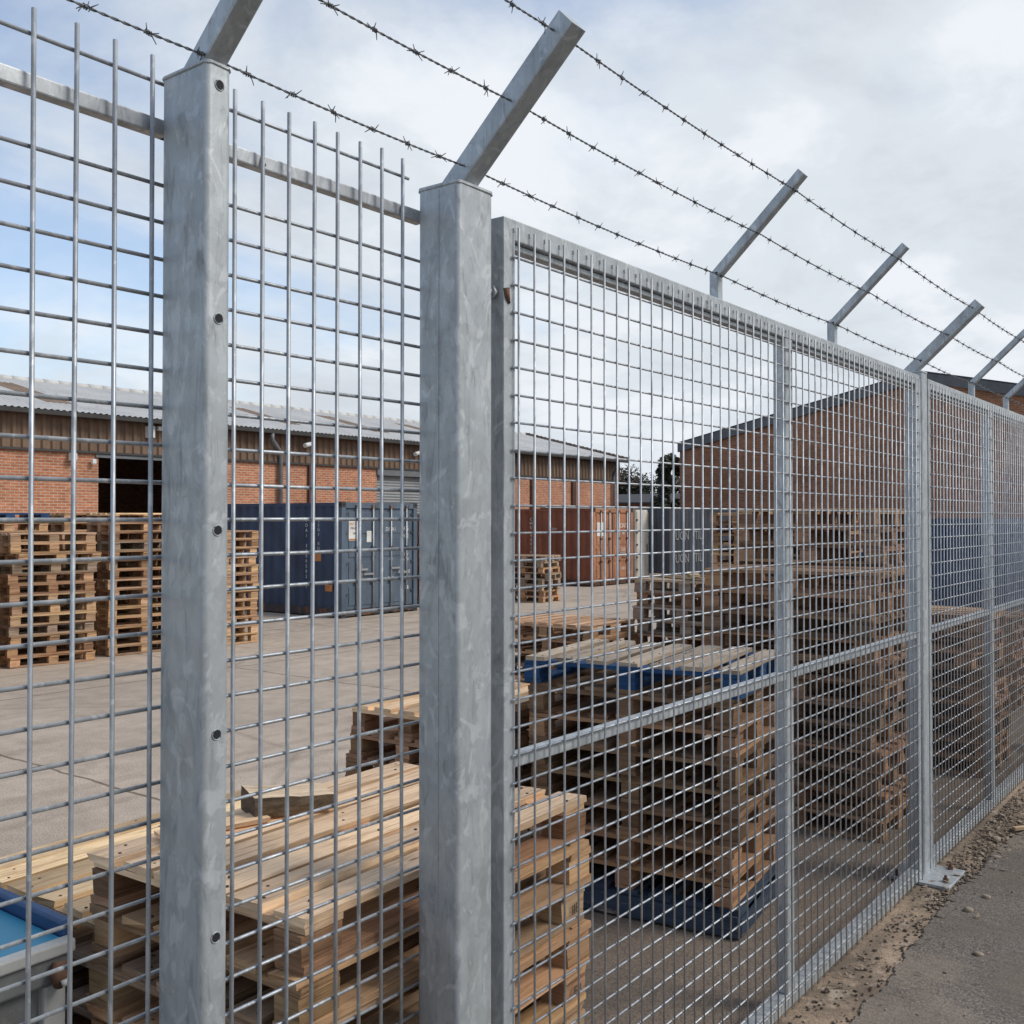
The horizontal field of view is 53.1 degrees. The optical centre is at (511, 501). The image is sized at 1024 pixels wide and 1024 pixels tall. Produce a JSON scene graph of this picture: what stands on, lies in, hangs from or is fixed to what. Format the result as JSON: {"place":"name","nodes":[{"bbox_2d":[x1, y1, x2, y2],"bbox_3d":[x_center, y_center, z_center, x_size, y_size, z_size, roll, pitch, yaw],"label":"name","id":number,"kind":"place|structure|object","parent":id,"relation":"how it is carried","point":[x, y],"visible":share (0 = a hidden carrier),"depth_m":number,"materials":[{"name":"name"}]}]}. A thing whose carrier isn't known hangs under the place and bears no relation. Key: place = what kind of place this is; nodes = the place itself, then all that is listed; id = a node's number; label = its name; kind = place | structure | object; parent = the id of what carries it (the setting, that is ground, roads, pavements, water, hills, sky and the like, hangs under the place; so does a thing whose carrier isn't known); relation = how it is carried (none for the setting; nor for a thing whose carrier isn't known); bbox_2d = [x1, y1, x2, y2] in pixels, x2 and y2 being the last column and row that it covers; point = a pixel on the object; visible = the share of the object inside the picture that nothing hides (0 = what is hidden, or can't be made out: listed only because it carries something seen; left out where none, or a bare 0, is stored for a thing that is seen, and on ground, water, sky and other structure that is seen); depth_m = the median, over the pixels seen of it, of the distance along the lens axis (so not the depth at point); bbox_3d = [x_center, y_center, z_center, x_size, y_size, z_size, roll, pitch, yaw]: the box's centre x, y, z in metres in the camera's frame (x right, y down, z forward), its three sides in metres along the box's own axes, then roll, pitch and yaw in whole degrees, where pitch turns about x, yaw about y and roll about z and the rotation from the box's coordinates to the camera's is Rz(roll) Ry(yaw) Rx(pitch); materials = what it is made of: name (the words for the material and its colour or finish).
{"place":"outdoors","nodes":[
{"label":"outdoors","id":0,"kind":"place"},
{"bbox_2d":[65,968,93,1019],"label":"wooden pallet","id":1,"kind":"object","parent":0,"point":[80,984],"depth_m":3.31,"materials":[{"name":"brown wood"}]},
{"bbox_2d":[72,926,94,972],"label":"wooden pallet","id":2,"kind":"object","parent":1,"relation":"on","point":[83,936],"visible":0.04,"depth_m":3.34,"materials":[{"name":"brown wood"}]},
{"bbox_2d":[0,785,257,952],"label":"wooden pallet","id":3,"kind":"object","parent":2,"relation":"on","point":[49,869],"visible":0.2,"depth_m":3.56,"materials":[{"name":"brown wood"}]},
{"bbox_2d":[86,531,161,540],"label":"wooden pallet","id":4,"kind":"object","parent":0,"point":[119,536],"visible":0.57,"depth_m":15.97,"materials":[{"name":"brown wood"}]},
{"bbox_2d":[87,522,161,531],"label":"wooden pallet","id":5,"kind":"object","parent":4,"relation":"on","point":[119,526],"visible":0.65,"depth_m":15.96,"materials":[{"name":"brown wood"}]},
{"bbox_2d":[0,374,627,591],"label":"warehouse","id":6,"kind":"structure","parent":0,"point":[53,458],"depth_m":33.01,"materials":[{"name":"orange brick"}]},
{"bbox_2d":[0,573,946,856],"bbox_3d":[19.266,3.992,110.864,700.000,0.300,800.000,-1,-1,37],"label":"ground","id":7,"kind":"structure","parent":0,"point":[52,747],"depth_m":11.05,"materials":[{"name":"concrete"}]},
{"bbox_2d":[0,647,95,668],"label":"wooden pallet","id":8,"kind":"object","parent":7,"relation":"on","point":[9,663],"visible":0.65,"depth_m":14.69,"materials":[{"name":"brown wood"}]},
{"bbox_2d":[0,637,92,657],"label":"wooden pallet","id":9,"kind":"object","parent":8,"relation":"on","point":[52,649],"visible":0.47,"depth_m":14.77,"materials":[{"name":"brown wood"}]},
{"bbox_2d":[0,627,96,644],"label":"wooden pallet","id":10,"kind":"object","parent":9,"relation":"on","point":[4,640],"visible":0.59,"depth_m":14.71,"materials":[{"name":"brown wood"}]},
{"bbox_2d":[0,618,94,636],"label":"wooden pallet","id":11,"kind":"object","parent":10,"relation":"on","point":[6,630],"visible":0.68,"depth_m":14.72,"materials":[{"name":"brown wood"}]},
{"bbox_2d":[0,608,96,626],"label":"wooden pallet","id":12,"kind":"object","parent":11,"relation":"on","point":[15,621],"visible":0.76,"depth_m":14.69,"materials":[{"name":"brown wood"}]},
{"bbox_2d":[0,601,96,615],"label":"wooden pallet","id":13,"kind":"object","parent":12,"relation":"on","point":[48,609],"visible":0.56,"depth_m":14.80,"materials":[{"name":"brown wood"}]},
{"bbox_2d":[0,591,95,602],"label":"wooden pallet","id":14,"kind":"object","parent":13,"relation":"on","point":[5,598],"visible":0.48,"depth_m":14.70,"materials":[{"name":"brown wood"}]},
{"bbox_2d":[0,581,95,594],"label":"wooden pallet","id":15,"kind":"object","parent":14,"relation":"on","point":[45,588],"visible":0.71,"depth_m":14.75,"materials":[{"name":"brown wood"}]},
{"bbox_2d":[0,572,93,584],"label":"wooden pallet","id":16,"kind":"object","parent":15,"relation":"on","point":[10,579],"visible":0.69,"depth_m":14.74,"materials":[{"name":"brown wood"}]},
{"bbox_2d":[0,562,97,574],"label":"wooden pallet","id":17,"kind":"object","parent":16,"relation":"on","point":[14,569],"visible":0.77,"depth_m":14.77,"materials":[{"name":"brown wood"}]},
{"bbox_2d":[0,551,101,563],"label":"wooden pallet","id":18,"kind":"object","parent":17,"relation":"on","point":[5,556],"visible":0.54,"depth_m":14.77,"materials":[{"name":"brown wood"}]},
{"bbox_2d":[0,542,96,553],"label":"wooden pallet","id":19,"kind":"object","parent":18,"relation":"on","point":[13,548],"visible":0.84,"depth_m":14.74,"materials":[{"name":"brown wood"}]},
{"bbox_2d":[0,532,96,543],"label":"wooden pallet","id":20,"kind":"object","parent":19,"relation":"on","point":[40,537],"visible":0.86,"depth_m":14.77,"materials":[{"name":"brown wood"}]},
{"bbox_2d":[227,502,416,618],"bbox_3d":[-5.250,1.257,24.090,6.101,2.436,2.332,-1,-1,37],"label":"shipping container","id":21,"kind":"object","parent":7,"relation":"on","point":[274,566],"visible":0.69,"depth_m":22.24,"materials":[{"name":"blue metal"}]},
{"bbox_2d":[346,505,379,614],"bbox_3d":[-3.196,1.226,21.847,0.115,2.325,1.070,-1,-1,37],"label":"door","id":22,"kind":"structure","parent":21,"relation":"in","point":[370,591],"depth_m":21.92,"materials":[{"name":"blue metal"}]},
{"bbox_2d":[383,505,412,610],"bbox_3d":[-2.537,1.239,22.716,0.115,2.325,1.070,-1,-1,37],"label":"door","id":23,"kind":"structure","parent":21,"relation":"in","point":[391,559],"depth_m":22.66,"materials":[{"name":"blue metal"}]},
{"bbox_2d":[515,508,632,586],"bbox_3d":[0.784,1.430,33.877,6.101,2.396,2.362,-1,-1,37],"label":"shipping container","id":24,"kind":"object","parent":7,"relation":"on","point":[527,525],"visible":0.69,"depth_m":31.93,"materials":[{"name":"brown metal"}]},
{"bbox_2d":[595,510,612,584],"bbox_3d":[2.834,1.399,31.628,0.115,2.285,1.085,-1,-1,37],"label":"door","id":25,"kind":"structure","parent":24,"relation":"in","point":[599,517],"depth_m":31.64,"materials":[{"name":"orange paint"}]},
{"bbox_2d":[613,510,630,582],"bbox_3d":[3.502,1.413,32.508,0.115,2.285,1.085,-1,-1,37],"label":"door","id":26,"kind":"structure","parent":24,"relation":"in","point":[622,517],"depth_m":32.47,"materials":[{"name":"orange paint"}]},
{"bbox_2d":[633,510,648,582],"bbox_3d":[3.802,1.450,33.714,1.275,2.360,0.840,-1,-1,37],"label":"shipping container","id":27,"kind":"object","parent":7,"relation":"on","point":[636,543],"visible":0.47,"depth_m":33.19,"materials":[{"name":"grey metal"}]},
{"bbox_2d":[648,453,679,506],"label":"tree","id":28,"kind":"object","parent":7,"relation":"on","point":[657,501],"visible":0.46,"depth_m":54.11,"materials":[{"name":"green plant"}]},
{"bbox_2d":[606,508,736,582],"bbox_3d":[5.945,1.455,36.269,2.460,2.410,6.050,-1,-1,37],"label":"shipping container","id":29,"kind":"object","parent":7,"relation":"on","point":[668,538],"visible":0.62,"depth_m":33.84,"materials":[{"name":"grey metal"}]},
{"bbox_2d":[677,371,1023,550],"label":"brick hall","id":30,"kind":"structure","parent":7,"relation":"on","point":[1003,388],"depth_m":40.12,"materials":[{"name":"brick"}]},
{"bbox_2d":[861,518,1023,618],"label":"shipping container","id":31,"kind":"object","parent":7,"relation":"on","point":[862,553],"visible":0.2,"depth_m":19.79,"materials":[{"name":"metal"}]},
{"bbox_2d":[0,0,1023,493],"label":"sky","id":32,"kind":"structure","parent":0,"point":[903,120],"materials":[{"name":"white"}]},
{"bbox_2d":[515,642,561,658],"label":"wooden pallet","id":33,"kind":"object","parent":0,"point":[526,650],"visible":0.1,"depth_m":10.92,"materials":[{"name":"brown wood"}]},
{"bbox_2d":[515,628,637,651],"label":"wooden pallet","id":34,"kind":"object","parent":33,"relation":"on","point":[526,635],"visible":0.25,"depth_m":10.67,"materials":[{"name":"brown wood"}]},
{"bbox_2d":[515,613,634,639],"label":"wooden pallet","id":35,"kind":"object","parent":34,"relation":"on","point":[542,622],"visible":0.74,"depth_m":10.71,"materials":[{"name":"brown wood"}]},
{"bbox_2d":[515,763,561,787],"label":"wooden pallet","id":36,"kind":"object","parent":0,"point":[524,776],"visible":0.02,"depth_m":6.00,"materials":[{"name":"brown wood"}]},
{"bbox_2d":[345,729,531,776],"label":"wooden pallet","id":37,"kind":"object","parent":36,"relation":"on","point":[351,760],"visible":0.09,"depth_m":5.94,"materials":[{"name":"brown wood"}]},
{"bbox_2d":[349,708,559,763],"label":"wooden pallet","id":38,"kind":"object","parent":37,"relation":"on","point":[370,742],"visible":0.16,"depth_m":5.91,"materials":[{"name":"brown wood"}]},
{"bbox_2d":[351,682,560,737],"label":"wooden pallet","id":39,"kind":"object","parent":38,"relation":"on","point":[370,716],"visible":0.36,"depth_m":5.94,"materials":[{"name":"brown wood"}]},
{"bbox_2d":[515,997,585,1023],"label":"wooden pallet","id":40,"kind":"object","parent":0,"point":[571,1015],"visible":0.03,"depth_m":3.49,"materials":[{"name":"brown wood"}]},
{"bbox_2d":[515,957,586,1023],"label":"wooden pallet","id":41,"kind":"object","parent":40,"relation":"on","point":[542,1004],"visible":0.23,"depth_m":3.47,"materials":[{"name":"brown wood"}]},
{"bbox_2d":[85,912,590,1023],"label":"wooden pallet","id":42,"kind":"object","parent":41,"relation":"on","point":[128,1009],"visible":0.11,"depth_m":3.30,"materials":[{"name":"brown wood"}]},
{"bbox_2d":[85,869,584,1023],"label":"wooden pallet","id":43,"kind":"object","parent":42,"relation":"on","point":[129,966],"visible":0.21,"depth_m":2.90,"materials":[{"name":"brown wood"}]},
{"bbox_2d":[89,805,590,1023],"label":"wooden pallet","id":44,"kind":"object","parent":43,"relation":"on","point":[129,924],"visible":0.26,"depth_m":2.81,"materials":[{"name":"brown wood"}]},
{"bbox_2d":[87,761,586,977],"bbox_3d":[-0.482,1.090,3.274,0.879,0.146,1.365,-1,-1,35],"label":"wooden pallet","id":45,"kind":"object","parent":44,"relation":"on","point":[129,884],"visible":0.45,"depth_m":2.95,"materials":[{"name":"brown wood"}]},
{"bbox_2d":[241,782,333,816],"bbox_3d":[-0.734,0.970,3.366,0.270,0.080,0.164,1,-1,-31],"label":"timber offcut","id":46,"kind":"object","parent":45,"relation":"on","point":[273,803],"visible":0.69,"depth_m":3.32,"materials":[{"name":"brown wood"}]},
{"bbox_2d":[635,626,728,646],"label":"wooden pallet","id":47,"kind":"object","parent":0,"point":[657,638],"visible":0.24,"depth_m":10.88,"materials":[{"name":"brown wood"}]},
{"bbox_2d":[637,614,701,637],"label":"wooden pallet","id":48,"kind":"object","parent":47,"relation":"on","point":[646,628],"visible":0.19,"depth_m":10.90,"materials":[{"name":"brown wood"}]},
{"bbox_2d":[632,601,701,623],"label":"wooden pallet","id":49,"kind":"object","parent":48,"relation":"on","point":[657,611],"visible":0.3,"depth_m":10.86,"materials":[{"name":"brown wood"}]},
{"bbox_2d":[636,590,701,608],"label":"wooden pallet","id":50,"kind":"object","parent":49,"relation":"on","point":[688,601],"visible":0.2,"depth_m":10.87,"materials":[{"name":"brown wood"}]},
{"bbox_2d":[634,577,722,594],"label":"wooden pallet","id":51,"kind":"object","parent":50,"relation":"on","point":[657,583],"visible":0.33,"depth_m":10.87,"materials":[{"name":"brown wood"}]},
{"bbox_2d":[515,638,1023,1023],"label":"yard tarmac","id":52,"kind":"structure","parent":0,"point":[611,956],"depth_m":5.04,"materials":[{"name":"grey asphalt"}]},
{"bbox_2d":[0,887,74,1023],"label":"waste bin","id":53,"kind":"object","parent":52,"relation":"on","point":[48,952],"visible":0.68,"depth_m":2.75,"materials":[{"name":"grey plastic"}]},
{"bbox_2d":[583,839,774,939],"bbox_3d":[0.833,2.110,5.759,1.208,0.152,0.950,-1,-1,29],"label":"wooden pallet","id":54,"kind":"object","parent":52,"relation":"on","point":[598,894],"visible":0.27,"depth_m":5.32,"materials":[{"name":"blue paint"}]},
{"bbox_2d":[583,813,774,908],"bbox_3d":[0.814,1.962,5.769,1.178,0.152,0.921,-1,-1,30],"label":"wooden pallet","id":55,"kind":"object","parent":54,"relation":"on","point":[611,859],"visible":0.23,"depth_m":5.38,"materials":[{"name":"brown wood"}]},
{"bbox_2d":[533,787,774,879],"bbox_3d":[0.821,1.812,5.769,1.175,0.153,0.922,-1,-1,30],"label":"wooden pallet","id":56,"kind":"object","parent":55,"relation":"on","point":[611,816],"visible":0.31,"depth_m":5.40,"materials":[{"name":"brown wood"}]},
{"bbox_2d":[545,762,774,848],"bbox_3d":[0.829,1.664,5.781,1.176,0.153,0.919,0,-1,28],"label":"wooden pallet","id":57,"kind":"object","parent":56,"relation":"on","point":[611,790],"visible":0.28,"depth_m":5.43,"materials":[{"name":"brown wood"}]},
{"bbox_2d":[531,746,774,818],"bbox_3d":[0.836,1.515,5.777,1.176,0.153,0.919,0,-1,29],"label":"wooden pallet","id":58,"kind":"object","parent":57,"relation":"on","point":[557,779],"visible":0.52,"depth_m":5.47,"materials":[{"name":"brown wood"}]},
{"bbox_2d":[529,722,774,789],"bbox_3d":[0.822,1.366,5.771,1.176,0.153,0.919,-1,-1,29],"label":"wooden pallet","id":59,"kind":"object","parent":58,"relation":"on","point":[611,743],"visible":0.41,"depth_m":5.43,"materials":[{"name":"brown wood"}]},
{"bbox_2d":[529,695,774,757],"bbox_3d":[0.827,1.219,5.793,1.179,0.152,0.921,0,-1,29],"label":"wooden pallet","id":60,"kind":"object","parent":59,"relation":"on","point":[542,728],"visible":0.41,"depth_m":5.51,"materials":[{"name":"brown wood"}]},
{"bbox_2d":[527,668,774,729],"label":"wooden pallet","id":61,"kind":"object","parent":60,"relation":"on","point":[542,702],"visible":0.57,"depth_m":5.51,"materials":[{"name":"brown wood"}]},
{"bbox_2d":[524,639,773,699],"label":"wooden pallet","id":62,"kind":"object","parent":61,"relation":"on","point":[542,674],"visible":0.73,"depth_m":5.62,"materials":[{"name":"brown wood"}]},
{"bbox_2d":[711,792,907,842],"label":"wooden pallet","id":63,"kind":"object","parent":52,"relation":"on","point":[801,816],"visible":0.23,"depth_m":6.86,"materials":[{"name":"brown wood"}]},
{"bbox_2d":[794,772,907,818],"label":"wooden pallet","id":64,"kind":"object","parent":63,"relation":"on","point":[801,794],"visible":0.23,"depth_m":6.91,"materials":[{"name":"brown wood"}]},
{"bbox_2d":[794,752,907,796],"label":"wooden pallet","id":65,"kind":"object","parent":64,"relation":"on","point":[801,780],"visible":0.18,"depth_m":6.90,"materials":[{"name":"brown wood"}]},
{"bbox_2d":[794,725,905,774],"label":"wooden pallet","id":66,"kind":"object","parent":65,"relation":"on","point":[801,750],"visible":0.25,"depth_m":6.91,"materials":[{"name":"brown wood"}]},
{"bbox_2d":[704,705,904,750],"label":"wooden pallet","id":67,"kind":"object","parent":66,"relation":"on","point":[807,728],"visible":0.19,"depth_m":6.97,"materials":[{"name":"brown wood"}]},
{"bbox_2d":[706,683,904,729],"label":"wooden pallet","id":68,"kind":"object","parent":67,"relation":"on","point":[807,707],"visible":0.24,"depth_m":6.93,"materials":[{"name":"brown wood"}]},
{"bbox_2d":[794,665,906,706],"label":"wooden pallet","id":69,"kind":"object","parent":68,"relation":"on","point":[813,688],"visible":0.3,"depth_m":6.94,"materials":[{"name":"brown wood"}]},
{"bbox_2d":[713,639,906,684],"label":"wooden pallet","id":70,"kind":"object","parent":69,"relation":"on","point":[813,676],"visible":0.24,"depth_m":6.92,"materials":[{"name":"brown wood"}]},
{"bbox_2d":[700,621,904,662],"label":"wooden pallet","id":71,"kind":"object","parent":70,"relation":"on","point":[725,638],"visible":0.38,"depth_m":7.22,"materials":[{"name":"brown wood"}]},
{"bbox_2d":[701,602,906,640],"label":"wooden pallet","id":72,"kind":"object","parent":71,"relation":"on","point":[725,619],"visible":0.46,"depth_m":7.12,"materials":[{"name":"brown wood"}]},
{"bbox_2d":[700,588,906,617],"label":"wooden pallet","id":73,"kind":"object","parent":72,"relation":"on","point":[716,599],"visible":0.52,"depth_m":7.17,"materials":[{"name":"brown wood"}]},
{"bbox_2d":[704,564,904,595],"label":"wooden pallet","id":74,"kind":"object","parent":73,"relation":"on","point":[716,579],"visible":0.56,"depth_m":7.21,"materials":[{"name":"brown wood"}]},
{"bbox_2d":[933,740,1009,777],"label":"wooden pallet","id":75,"kind":"object","parent":52,"relation":"on","point":[940,758],"visible":0.09,"depth_m":8.54,"materials":[{"name":"brown wood"}]},
{"bbox_2d":[933,722,1007,759],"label":"wooden pallet","id":76,"kind":"object","parent":75,"relation":"on","point":[965,742],"visible":0.09,"depth_m":8.53,"materials":[{"name":"brown wood"}]},
{"bbox_2d":[933,703,1011,741],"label":"wooden pallet","id":77,"kind":"object","parent":76,"relation":"on","point":[967,724],"visible":0.1,"depth_m":8.52,"materials":[{"name":"brown wood"}]},
{"bbox_2d":[932,686,1011,722],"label":"wooden pallet","id":78,"kind":"object","parent":77,"relation":"on","point":[968,706],"visible":0.16,"depth_m":8.59,"materials":[{"name":"brown wood"}]},
{"bbox_2d":[932,671,1007,705],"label":"wooden pallet","id":79,"kind":"object","parent":78,"relation":"on","point":[965,690],"visible":0.13,"depth_m":8.52,"materials":[{"name":"brown wood"}]},
{"bbox_2d":[739,561,903,582],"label":"wooden pallet","id":80,"kind":"object","parent":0,"point":[813,564],"visible":0.16,"depth_m":8.17,"materials":[{"name":"brown wood"}]},
{"bbox_2d":[739,544,903,564],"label":"wooden pallet","id":81,"kind":"object","parent":80,"relation":"on","point":[765,554],"visible":0.43,"depth_m":8.21,"materials":[{"name":"brown wood"}]},
{"bbox_2d":[734,526,903,545],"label":"wooden pallet","id":82,"kind":"object","parent":81,"relation":"on","point":[765,536],"visible":0.45,"depth_m":8.33,"materials":[{"name":"brown wood"}]},
{"bbox_2d":[736,508,905,526],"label":"wooden pallet","id":83,"kind":"object","parent":82,"relation":"on","point":[765,518],"visible":0.55,"depth_m":8.30,"materials":[{"name":"brown wood"}]},
{"bbox_2d":[735,765,1023,1023],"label":"verge","id":84,"kind":"structure","parent":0,"point":[888,952],"depth_m":4.94,"materials":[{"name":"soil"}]},
{"bbox_2d":[159,0,262,1023],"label":"fence post","id":85,"kind":"object","parent":84,"relation":"on","point":[192,934],"visible":1,"depth_m":2.04,"materials":[{"name":"metal"}]},
{"bbox_2d":[0,7,163,1023],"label":"fence panel","id":86,"kind":"object","parent":85,"relation":"attached to","point":[33,85],"visible":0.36,"depth_m":1.97,"materials":[{"name":"metal"}]},
{"bbox_2d":[160,89,419,1023],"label":"fence panel","id":87,"kind":"object","parent":85,"relation":"attached to","point":[288,172],"visible":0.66,"depth_m":2.45,"materials":[{"name":"metal"}]},
{"bbox_2d":[67,0,1023,405],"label":"barbed wire","id":88,"kind":"object","parent":85,"relation":"attached to","point":[201,54],"visible":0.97,"depth_m":2.59,"materials":[{"name":"metal"}]},
{"bbox_2d":[504,0,1023,342],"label":"barbed wire","id":89,"kind":"object","parent":85,"relation":"attached to","point":[598,61],"visible":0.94,"depth_m":3.34,"materials":[{"name":"metal"}]},
{"bbox_2d":[418,10,585,1023],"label":"fence post","id":90,"kind":"object","parent":84,"relation":"on","point":[455,657],"visible":1,"depth_m":2.67,"materials":[{"name":"metal"}]},
{"bbox_2d":[491,169,922,1023],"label":"gate","id":91,"kind":"structure","parent":90,"relation":"attached to","point":[511,239],"depth_m":3.80,"materials":[{"name":"metal"}]},
{"bbox_2d":[891,299,984,890],"bbox_3d":[2.488,0.515,5.955,0.496,3.338,0.360,-1,-1,37],"label":"fence post","id":92,"kind":"object","parent":84,"relation":"on","point":[964,318],"visible":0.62,"depth_m":5.98,"materials":[{"name":"metal"}]},
{"bbox_2d":[318,0,1023,376],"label":"barbed wire","id":93,"kind":"object","parent":92,"relation":"attached to","point":[376,32],"visible":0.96,"depth_m":2.96,"materials":[{"name":"metal"}]},
{"bbox_3d":[4.998,0.567,9.286,0.526,3.338,0.330,-1,-1,37],"label":"fence post","id":94,"kind":"object","parent":84,"relation":"on","visible":0},
{"bbox_2d":[927,329,1023,867],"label":"gate","id":95,"kind":"structure","parent":94,"relation":"attached to","point":[952,837],"depth_m":6.99,"materials":[{"name":"metal"}]},
{"bbox_2d":[849,830,1023,1023],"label":"pavement","id":96,"kind":"structure","parent":0,"point":[933,994],"depth_m":4.78,"materials":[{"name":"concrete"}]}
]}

